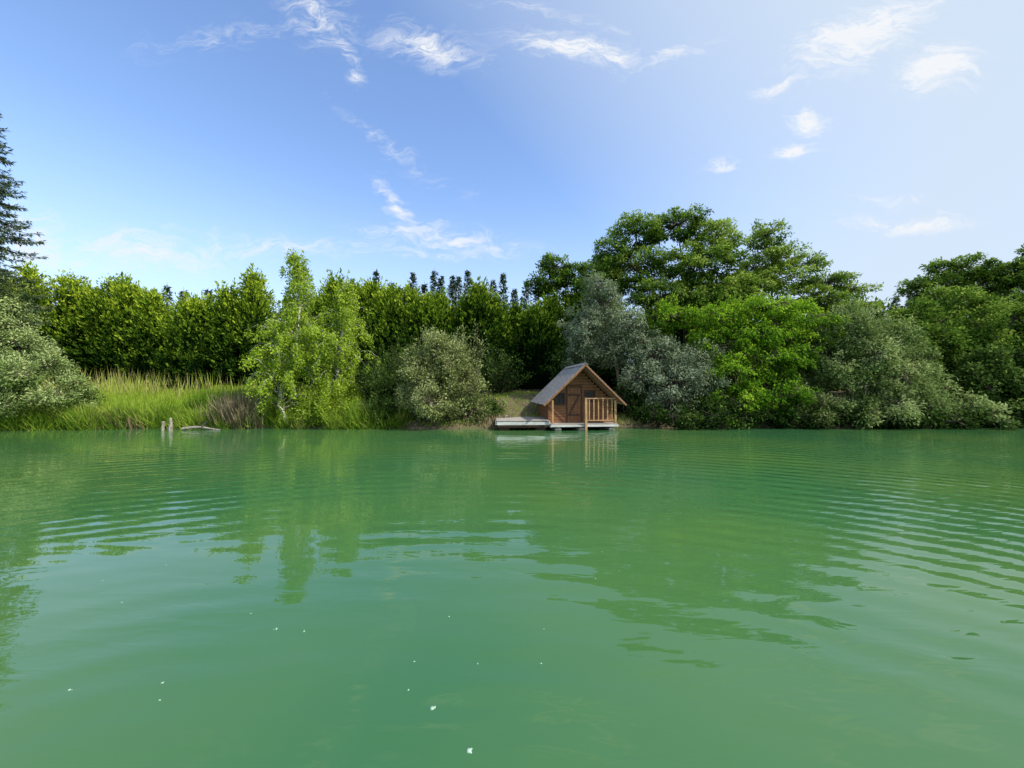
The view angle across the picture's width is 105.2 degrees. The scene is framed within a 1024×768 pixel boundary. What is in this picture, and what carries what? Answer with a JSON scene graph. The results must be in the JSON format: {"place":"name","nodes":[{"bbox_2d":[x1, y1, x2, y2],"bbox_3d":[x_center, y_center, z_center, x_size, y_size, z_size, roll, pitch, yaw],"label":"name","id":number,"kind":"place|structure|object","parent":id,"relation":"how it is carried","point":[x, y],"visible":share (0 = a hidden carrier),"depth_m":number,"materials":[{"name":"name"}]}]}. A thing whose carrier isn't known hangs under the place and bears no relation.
{"place":"outdoors","nodes":[
{"label":"outdoors","id":0,"kind":"place"},
{"bbox_2d":[0,427,1023,767],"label":"lake water","id":1,"kind":"structure","parent":0,"point":[756,597],"depth_m":2.99,"materials":[{"name":"green liquid"}]},
{"bbox_2d":[181,421,221,429],"bbox_3d":[-11.955,1.609,15.149,1.526,0.399,0.250,0,-1,0],"label":"fallen log","id":2,"kind":"object","parent":1,"relation":"on","point":[194,427],"visible":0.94,"depth_m":15.14,"materials":[{"name":"grey wood"}]},
{"bbox_2d":[68,578,595,753],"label":"foam bubbles","id":3,"kind":"object","parent":1,"relation":"on","point":[468,750],"visible":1,"depth_m":1.96},
{"bbox_2d":[495,415,549,429],"bbox_3d":[0.334,1.604,16.575,2.100,0.500,3.410,0,-1,-3],"label":"floating dock","id":4,"kind":"object","parent":1,"relation":"on","point":[505,423],"visible":0.8,"depth_m":15.00,"materials":[{"name":"grey wood"}]},
{"bbox_2d":[0,0,1023,381],"label":"sky","id":5,"kind":"structure","parent":0,"point":[181,145],"materials":[{"name":"blue"}]},
{"bbox_2d":[19,387,1023,429],"bbox_3d":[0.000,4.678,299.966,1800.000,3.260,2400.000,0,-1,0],"label":"ground","id":6,"kind":"structure","parent":0,"point":[472,426],"depth_m":16.44,"materials":[{"name":"soil"}]},
{"bbox_2d":[0,343,38,408],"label":"shrub","id":7,"kind":"object","parent":6,"relation":"on","point":[9,350],"visible":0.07,"depth_m":16.64,"materials":[{"name":"green plant"}]},
{"bbox_2d":[0,113,60,371],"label":"spruce tree","id":8,"kind":"object","parent":6,"relation":"on","point":[4,192],"visible":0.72,"depth_m":20.69,"materials":[{"name":"green plant"}]},
{"bbox_2d":[0,265,65,388],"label":"willow tree","id":9,"kind":"object","parent":6,"relation":"on","point":[22,333],"visible":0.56,"depth_m":20.16,"materials":[{"name":"green plant"}]},
{"bbox_2d":[0,344,109,419],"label":"shrub","id":10,"kind":"object","parent":6,"relation":"on","point":[18,378],"visible":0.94,"depth_m":15.33,"materials":[{"name":"green plant"}]},
{"bbox_2d":[77,405,178,429],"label":"reeds","id":11,"kind":"object","parent":6,"relation":"on","point":[131,425],"visible":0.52,"depth_m":15.56,"materials":[{"name":"green plant"}]},
{"bbox_2d":[161,421,164,430],"bbox_3d":[-13.277,1.895,14.879,0.140,0.963,0.103,0,-1,0],"label":"mooring post","id":12,"kind":"object","parent":6,"relation":"on","point":[162,425],"visible":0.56,"depth_m":14.85,"materials":[{"name":"grey wood"}]},
{"bbox_2d":[193,387,277,428],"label":"reeds","id":13,"kind":"object","parent":6,"relation":"on","point":[228,404],"visible":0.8,"depth_m":15.74,"materials":[{"name":"brown plant"}]},
{"bbox_2d":[181,385,310,411],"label":"sedge clump","id":14,"kind":"object","parent":6,"relation":"on","point":[203,399],"visible":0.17,"depth_m":16.57,"materials":[{"name":"green plant"}]},
{"bbox_2d":[261,375,300,397],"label":"undergrowth shrub","id":15,"kind":"object","parent":6,"relation":"on","point":[279,386],"visible":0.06,"depth_m":17.02,"materials":[{"name":"green plant"}]},
{"bbox_2d":[238,248,338,425],"bbox_3d":[-9.019,-1.938,16.119,3.541,7.430,3.545,0,-1,0],"label":"birch tree","id":16,"kind":"object","parent":6,"relation":"on","point":[298,348],"visible":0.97,"depth_m":15.83,"materials":[{"name":"green plant"}]},
{"bbox_2d":[0,364,638,430],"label":"grass","id":17,"kind":"structure","parent":6,"relation":"on","point":[140,397],"depth_m":15.82,"materials":[{"name":"green plant"}]},
{"bbox_2d":[288,384,353,426],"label":"undergrowth shrub","id":18,"kind":"object","parent":6,"relation":"on","point":[315,413],"visible":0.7,"depth_m":15.62,"materials":[{"name":"green plant"}]},
{"bbox_2d":[299,280,380,410],"bbox_3d":[-7.401,-1.424,16.754,2.897,6.054,3.363,0,-1,31],"label":"birch tree","id":19,"kind":"object","parent":6,"relation":"on","point":[345,308],"visible":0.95,"depth_m":16.46,"materials":[{"name":"green plant"}]},
{"bbox_2d":[355,358,402,407],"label":"undergrowth shrub","id":20,"kind":"object","parent":6,"relation":"on","point":[379,388],"visible":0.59,"depth_m":16.69,"materials":[{"name":"green plant"}]},
{"bbox_2d":[357,392,411,426],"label":"undergrowth shrub","id":21,"kind":"object","parent":6,"relation":"on","point":[389,406],"visible":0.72,"depth_m":15.75,"materials":[{"name":"green plant"}]},
{"bbox_2d":[351,331,429,397],"bbox_3d":[-5.910,-0.862,21.156,5.493,3.908,4.187,0,-1,0],"label":"undergrowth shrub","id":22,"kind":"object","parent":6,"relation":"on","point":[398,364],"visible":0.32,"depth_m":20.51,"materials":[{"name":"green plant"}]},
{"bbox_2d":[393,323,491,424],"bbox_3d":[-2.779,-0.212,16.039,4.021,4.096,3.523,0,-1,0],"label":"sallow bush","id":23,"kind":"object","parent":6,"relation":"on","point":[439,340],"visible":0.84,"depth_m":15.53,"materials":[{"name":"green plant"}]},
{"bbox_2d":[448,322,494,417],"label":"sallow bush","id":24,"kind":"object","parent":6,"relation":"on","point":[478,373],"visible":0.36,"depth_m":16.39,"materials":[{"name":"green plant"}]},
{"bbox_2d":[0,260,974,391],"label":"cypress hedge","id":25,"kind":"object","parent":6,"relation":"on","point":[120,325],"visible":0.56,"depth_m":24.07,"materials":[{"name":"green plant"}]},
{"bbox_2d":[478,397,507,417],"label":"undergrowth shrub","id":26,"kind":"object","parent":6,"relation":"on","point":[494,408],"visible":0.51,"depth_m":16.76,"materials":[{"name":"green plant"}]},
{"bbox_2d":[451,411,535,427],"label":"reeds","id":27,"kind":"object","parent":6,"relation":"on","point":[491,421],"visible":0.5,"depth_m":16.01,"materials":[{"name":"plant"}]},
{"bbox_2d":[468,343,533,393],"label":"undergrowth shrub","id":28,"kind":"object","parent":6,"relation":"on","point":[497,381],"visible":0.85,"depth_m":20.57,"materials":[{"name":"green plant"}]},
{"bbox_2d":[151,268,913,317],"bbox_3d":[2.554,-5.126,35.167,75.265,10.474,4.385,0,-1,0],"label":"spruce tree row","id":29,"kind":"object","parent":6,"relation":"on","point":[440,283],"visible":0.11,"depth_m":35.19,"materials":[{"name":"green plant"}]},
{"bbox_2d":[523,251,602,301],"bbox_3d":[3.996,-4.440,27.392,6.650,9.489,3.659,0,-1,0],"label":"maple tree","id":30,"kind":"object","parent":6,"relation":"on","point":[560,276],"visible":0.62,"depth_m":27.04,"materials":[{"name":"green plant"}]},
{"bbox_2d":[530,362,626,430],"bbox_3d":[2.605,0.545,16.466,3.236,2.696,3.394,0,-1,-6],"label":"wooden cabin","id":31,"kind":"object","parent":6,"relation":"on","point":[582,396],"visible":0.99,"depth_m":15.48,"materials":[{"name":"brown wood"}]},
{"bbox_2d":[554,393,564,404],"bbox_3d":[1.880,0.580,15.425,0.440,0.485,0.050,0,-1,-6],"label":"window frame","id":32,"kind":"structure","parent":31,"relation":"in","point":[558,393],"depth_m":15.41,"materials":[{"name":"brown wood"}]},
{"bbox_2d":[556,394,563,403],"bbox_3d":[1.877,0.581,15.455,0.340,0.400,0.012,0,-1,-6],"label":"window glass","id":33,"kind":"structure","parent":31,"relation":"in","point":[561,395],"depth_m":15.45,"materials":[{"name":"black"}]},
{"bbox_2d":[585,392,593,400],"bbox_3d":[3.080,0.482,15.582,0.360,0.360,0.012,0,-1,-6],"label":"window glass","id":34,"kind":"structure","parent":31,"relation":"in","point":[586,393],"depth_m":15.58,"materials":[{"name":"black"}]},
{"bbox_2d":[584,391,595,401],"bbox_3d":[3.084,0.482,15.552,0.460,0.445,0.050,0,-1,-6],"label":"window frame","id":35,"kind":"structure","parent":31,"relation":"in","point":[584,391],"depth_m":15.54,"materials":[{"name":"brown wood"}]},
{"bbox_2d":[546,340,612,378],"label":"undergrowth shrub","id":36,"kind":"object","parent":6,"relation":"on","point":[559,357],"visible":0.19,"depth_m":21.30,"materials":[{"name":"green plant"}]},
{"bbox_2d":[613,377,650,415],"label":"waterside shrub","id":37,"kind":"object","parent":6,"relation":"on","point":[634,399],"visible":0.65,"depth_m":17.32,"materials":[{"name":"green plant"}]},
{"bbox_2d":[605,330,684,400],"bbox_3d":[7.159,-0.919,20.785,4.081,3.877,3.887,0,-1,27],"label":"undergrowth shrub","id":38,"kind":"object","parent":6,"relation":"on","point":[614,374],"visible":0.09,"depth_m":20.44,"materials":[{"name":"green plant"}]},
{"bbox_2d":[556,269,734,420],"bbox_3d":[5.808,-1.923,17.777,7.716,6.986,3.531,0,-1,24],"label":"silver willow tree","id":39,"kind":"object","parent":6,"relation":"on","point":[652,368],"visible":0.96,"depth_m":17.68,"materials":[{"name":"green plant"}]},
{"bbox_2d":[569,203,776,399],"bbox_3d":[8.217,-4.110,20.279,10.567,10.490,4.948,0,-1,0],"label":"ash tree","id":40,"kind":"object","parent":6,"relation":"on","point":[721,248],"visible":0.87,"depth_m":19.70,"materials":[{"name":"green plant"}]},
{"bbox_2d":[669,391,740,423],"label":"waterside shrub","id":41,"kind":"object","parent":6,"relation":"on","point":[710,399],"visible":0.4,"depth_m":15.93,"materials":[{"name":"green plant"}]},
{"bbox_2d":[693,334,777,402],"bbox_3d":[11.148,-0.723,19.923,4.177,3.853,4.315,0,-1,-28],"label":"undergrowth shrub","id":42,"kind":"object","parent":6,"relation":"on","point":[753,359],"visible":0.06,"depth_m":19.34,"materials":[{"name":"green plant"}]},
{"bbox_2d":[632,292,851,427],"bbox_3d":[10.299,-1.166,17.522,9.443,6.116,5.223,0,-1,0],"label":"locust tree","id":43,"kind":"object","parent":6,"relation":"on","point":[759,308],"visible":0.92,"depth_m":16.96,"materials":[{"name":"green plant"}]},
{"bbox_2d":[753,333,842,402],"bbox_3d":[14.415,-0.731,20.364,4.976,3.877,3.968,0,-1,0],"label":"undergrowth shrub","id":44,"kind":"object","parent":6,"relation":"on","point":[768,388],"visible":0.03,"depth_m":19.93,"materials":[{"name":"green plant"}]},
{"bbox_2d":[733,218,883,375],"bbox_3d":[15.408,-3.857,20.765,8.151,9.702,4.214,0,-1,0],"label":"ash tree","id":45,"kind":"object","parent":6,"relation":"on","point":[773,254],"visible":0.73,"depth_m":20.21,"materials":[{"name":"green plant"}]},
{"bbox_2d":[777,382,840,428],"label":"waterside shrub","id":46,"kind":"object","parent":6,"relation":"on","point":[823,401],"visible":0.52,"depth_m":15.74,"materials":[{"name":"green plant"}]},
{"bbox_2d":[631,401,1023,429],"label":"bushes","id":47,"kind":"object","parent":6,"relation":"on","point":[965,419],"visible":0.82,"depth_m":15.54,"materials":[{"name":"green plant"}]},
{"bbox_2d":[816,396,886,429],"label":"waterside shrub","id":48,"kind":"object","parent":6,"relation":"on","point":[843,406],"visible":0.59,"depth_m":15.61,"materials":[{"name":"green plant"}]},
{"bbox_2d":[773,294,943,426],"bbox_3d":[14.947,-0.813,17.302,5.325,6.050,5.302,0,-1,-36],"label":"willow shrub","id":49,"kind":"object","parent":6,"relation":"on","point":[862,330],"visible":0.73,"depth_m":16.11,"materials":[{"name":"green plant"}]},
{"bbox_2d":[829,333,909,396],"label":"undergrowth shrub","id":50,"kind":"object","parent":6,"relation":"on","point":[858,378],"visible":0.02,"depth_m":19.42,"materials":[{"name":"green plant"}]},
{"bbox_2d":[867,340,961,425],"bbox_3d":[17.104,0.011,16.724,3.791,3.761,3.288,0,-1,0],"label":"willow shrub","id":51,"kind":"object","parent":6,"relation":"on","point":[945,400],"visible":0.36,"depth_m":15.97,"materials":[{"name":"green plant"}]},
{"bbox_2d":[856,295,976,397],"bbox_3d":[20.132,-1.237,19.736,4.567,6.351,4.528,1,-1,-39],"label":"hazel shrub","id":52,"kind":"object","parent":6,"relation":"on","point":[944,340],"visible":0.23,"depth_m":18.75,"materials":[{"name":"green plant"}]},
{"bbox_2d":[893,251,1023,308],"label":"ash tree","id":53,"kind":"object","parent":6,"relation":"on","point":[968,275],"visible":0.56,"depth_m":27.49,"materials":[{"name":"green plant"}]},
{"bbox_2d":[904,282,1023,400],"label":"hazel shrub","id":54,"kind":"object","parent":6,"relation":"on","point":[980,303],"visible":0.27,"depth_m":19.48,"materials":[{"name":"green plant"}]},
{"bbox_2d":[924,390,1020,429],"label":"waterside shrub","id":55,"kind":"object","parent":6,"relation":"on","point":[985,404],"visible":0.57,"depth_m":15.75,"materials":[{"name":"green plant"}]},
{"bbox_2d":[933,342,1023,416],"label":"hazel shrub","id":56,"kind":"object","parent":6,"relation":"on","point":[970,370],"visible":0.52,"depth_m":16.75,"materials":[{"name":"green plant"}]},
{"bbox_2d":[967,287,1023,388],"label":"hazel shrub","id":57,"kind":"object","parent":6,"relation":"on","point":[1018,311],"visible":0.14,"depth_m":19.88,"materials":[{"name":"green plant"}]},
{"bbox_2d":[978,244,1023,305],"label":"ash tree","id":58,"kind":"object","parent":6,"relation":"on","point":[1016,266],"visible":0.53,"depth_m":27.31,"materials":[{"name":"green plant"}]},
{"bbox_2d":[987,347,1023,416],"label":"hazel shrub","id":59,"kind":"object","parent":6,"relation":"on","point":[1018,357],"visible":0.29,"depth_m":17.30,"materials":[{"name":"green plant"}]}
]}

